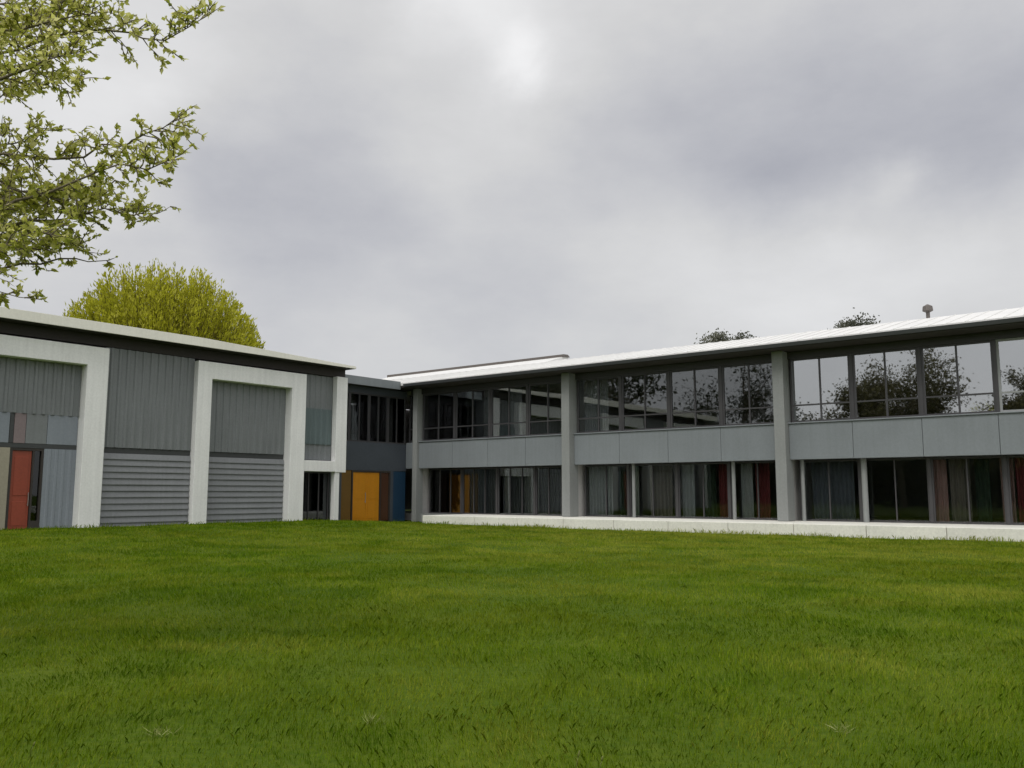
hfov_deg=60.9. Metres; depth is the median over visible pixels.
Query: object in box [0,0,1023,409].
sky
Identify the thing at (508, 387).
window
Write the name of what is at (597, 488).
curtain
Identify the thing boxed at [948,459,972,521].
curtain
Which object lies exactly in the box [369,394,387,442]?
window
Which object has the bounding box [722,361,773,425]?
window
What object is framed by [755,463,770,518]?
curtain
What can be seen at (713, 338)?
roofline tree
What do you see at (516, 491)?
curtain
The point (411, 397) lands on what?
window
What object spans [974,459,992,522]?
curtain
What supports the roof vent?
on the glazed wing at (893, 410)
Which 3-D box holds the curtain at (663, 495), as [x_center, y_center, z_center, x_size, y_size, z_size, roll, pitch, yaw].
[6.275,4.507,36.631,1.100,2.150,0.154,-6,-9,38]
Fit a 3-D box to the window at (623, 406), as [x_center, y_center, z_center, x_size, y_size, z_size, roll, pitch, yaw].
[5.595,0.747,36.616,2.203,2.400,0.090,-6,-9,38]
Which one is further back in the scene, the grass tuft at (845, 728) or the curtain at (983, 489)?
the curtain at (983, 489)
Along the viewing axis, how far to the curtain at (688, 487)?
35.85 m
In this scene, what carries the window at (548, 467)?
in the glazed wing at (893, 410)
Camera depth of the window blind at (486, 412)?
42.42 m
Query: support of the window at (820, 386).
in the glazed wing at (893, 410)
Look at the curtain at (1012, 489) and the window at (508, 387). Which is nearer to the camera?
the curtain at (1012, 489)
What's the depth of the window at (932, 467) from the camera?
29.23 m
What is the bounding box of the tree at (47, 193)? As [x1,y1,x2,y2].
[0,0,225,309]
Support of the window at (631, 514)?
in the glazed wing at (893, 410)
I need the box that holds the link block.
[338,374,406,520]
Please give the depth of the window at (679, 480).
35.21 m
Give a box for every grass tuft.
[142,725,180,736]
[362,711,384,724]
[826,722,856,733]
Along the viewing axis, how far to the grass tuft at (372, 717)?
5.50 m
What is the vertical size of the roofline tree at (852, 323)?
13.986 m
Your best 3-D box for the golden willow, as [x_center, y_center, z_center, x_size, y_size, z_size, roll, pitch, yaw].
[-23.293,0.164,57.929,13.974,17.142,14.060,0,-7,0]
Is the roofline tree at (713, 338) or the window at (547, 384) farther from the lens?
the roofline tree at (713, 338)
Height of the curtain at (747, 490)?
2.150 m
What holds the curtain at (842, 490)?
hanging from the glazed wing at (893, 410)
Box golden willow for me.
[63,258,265,348]
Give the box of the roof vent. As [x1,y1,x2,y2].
[922,304,932,317]
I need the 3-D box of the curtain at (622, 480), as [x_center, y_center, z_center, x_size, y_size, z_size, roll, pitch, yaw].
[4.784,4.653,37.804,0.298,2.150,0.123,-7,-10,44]
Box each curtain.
[468,469,495,512]
[503,468,532,513]
[541,468,560,514]
[589,467,612,515]
[619,466,625,515]
[632,466,639,515]
[649,465,672,516]
[681,465,695,516]
[704,464,716,517]
[719,464,727,517]
[741,464,753,517]
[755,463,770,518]
[811,461,855,519]
[933,459,949,521]
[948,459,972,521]
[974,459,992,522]
[999,458,1016,522]
[1015,458,1023,522]
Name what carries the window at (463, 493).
in the glazed wing at (893, 410)
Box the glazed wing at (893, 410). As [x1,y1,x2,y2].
[350,307,1023,524]
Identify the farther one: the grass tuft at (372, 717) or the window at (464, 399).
the window at (464, 399)
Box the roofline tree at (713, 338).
[694,328,756,343]
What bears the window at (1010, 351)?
in the glazed wing at (893, 410)
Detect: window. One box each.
[303,472,328,519]
[346,391,349,440]
[349,392,369,441]
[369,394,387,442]
[388,396,405,444]
[409,396,412,441]
[422,392,453,440]
[429,468,459,513]
[456,388,488,438]
[462,468,495,514]
[491,385,526,437]
[498,467,533,514]
[529,381,560,435]
[536,466,561,515]
[577,376,619,432]
[585,465,627,516]
[622,371,667,430]
[629,464,675,517]
[670,366,720,428]
[678,462,728,518]
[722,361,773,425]
[730,461,776,519]
[789,354,851,421]
[799,459,860,521]
[852,347,920,418]
[866,458,930,522]
[920,340,996,415]
[931,456,1006,524]
[995,337,1023,411]
[1006,456,1023,524]
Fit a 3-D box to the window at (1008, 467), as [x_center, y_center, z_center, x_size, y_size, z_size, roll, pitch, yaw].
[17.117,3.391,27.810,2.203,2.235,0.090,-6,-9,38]
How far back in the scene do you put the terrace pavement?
30.75 m
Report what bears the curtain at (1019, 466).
hanging from the glazed wing at (893, 410)
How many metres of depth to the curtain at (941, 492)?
29.98 m
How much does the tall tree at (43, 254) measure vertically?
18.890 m
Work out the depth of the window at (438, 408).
43.90 m
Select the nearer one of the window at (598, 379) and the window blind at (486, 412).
the window at (598, 379)
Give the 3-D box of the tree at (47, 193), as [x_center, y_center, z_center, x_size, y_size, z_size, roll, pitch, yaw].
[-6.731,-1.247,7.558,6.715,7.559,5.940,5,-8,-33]
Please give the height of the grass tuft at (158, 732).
0.078 m
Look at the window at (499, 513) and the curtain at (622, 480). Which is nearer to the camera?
the curtain at (622, 480)
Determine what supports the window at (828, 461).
in the glazed wing at (893, 410)
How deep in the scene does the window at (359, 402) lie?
42.58 m
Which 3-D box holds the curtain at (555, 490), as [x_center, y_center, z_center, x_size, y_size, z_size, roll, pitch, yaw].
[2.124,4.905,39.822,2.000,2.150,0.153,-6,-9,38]
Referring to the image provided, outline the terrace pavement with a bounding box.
[423,514,1023,541]
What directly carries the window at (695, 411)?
in the glazed wing at (893, 410)
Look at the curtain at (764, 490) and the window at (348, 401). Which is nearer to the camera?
the curtain at (764, 490)
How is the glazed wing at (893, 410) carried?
on the terrace pavement
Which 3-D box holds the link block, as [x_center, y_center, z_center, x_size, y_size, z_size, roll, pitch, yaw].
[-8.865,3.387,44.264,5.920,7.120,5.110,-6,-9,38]
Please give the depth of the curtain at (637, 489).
37.35 m
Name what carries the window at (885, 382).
in the glazed wing at (893, 410)
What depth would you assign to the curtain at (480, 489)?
42.61 m
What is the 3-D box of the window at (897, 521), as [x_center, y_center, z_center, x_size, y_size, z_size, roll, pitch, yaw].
[13.503,3.744,30.643,2.203,2.235,0.090,-6,-9,38]
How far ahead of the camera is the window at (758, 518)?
33.78 m
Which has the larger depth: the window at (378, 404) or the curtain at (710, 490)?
the window at (378, 404)
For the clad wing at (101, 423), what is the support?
on the lawn at (338, 720)
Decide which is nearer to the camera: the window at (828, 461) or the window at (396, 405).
the window at (828, 461)
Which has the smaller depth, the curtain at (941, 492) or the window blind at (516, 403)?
the curtain at (941, 492)
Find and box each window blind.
[484,390,487,436]
[510,387,521,434]
[584,379,608,431]
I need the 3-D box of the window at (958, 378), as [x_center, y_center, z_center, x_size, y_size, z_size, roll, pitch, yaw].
[14.975,-0.169,29.265,2.203,2.400,0.090,-6,-9,38]
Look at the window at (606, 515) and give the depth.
38.08 m
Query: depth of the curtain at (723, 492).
34.91 m
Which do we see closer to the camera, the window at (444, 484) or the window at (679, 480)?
the window at (679, 480)
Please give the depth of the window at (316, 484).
39.04 m
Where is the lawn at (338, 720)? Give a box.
[0,520,1023,767]
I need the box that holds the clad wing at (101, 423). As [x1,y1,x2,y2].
[0,307,355,529]
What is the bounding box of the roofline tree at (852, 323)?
[827,307,880,329]
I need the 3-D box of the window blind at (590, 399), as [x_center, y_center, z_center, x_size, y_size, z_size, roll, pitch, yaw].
[3.720,0.969,38.527,1.300,2.300,0.085,-6,-9,38]

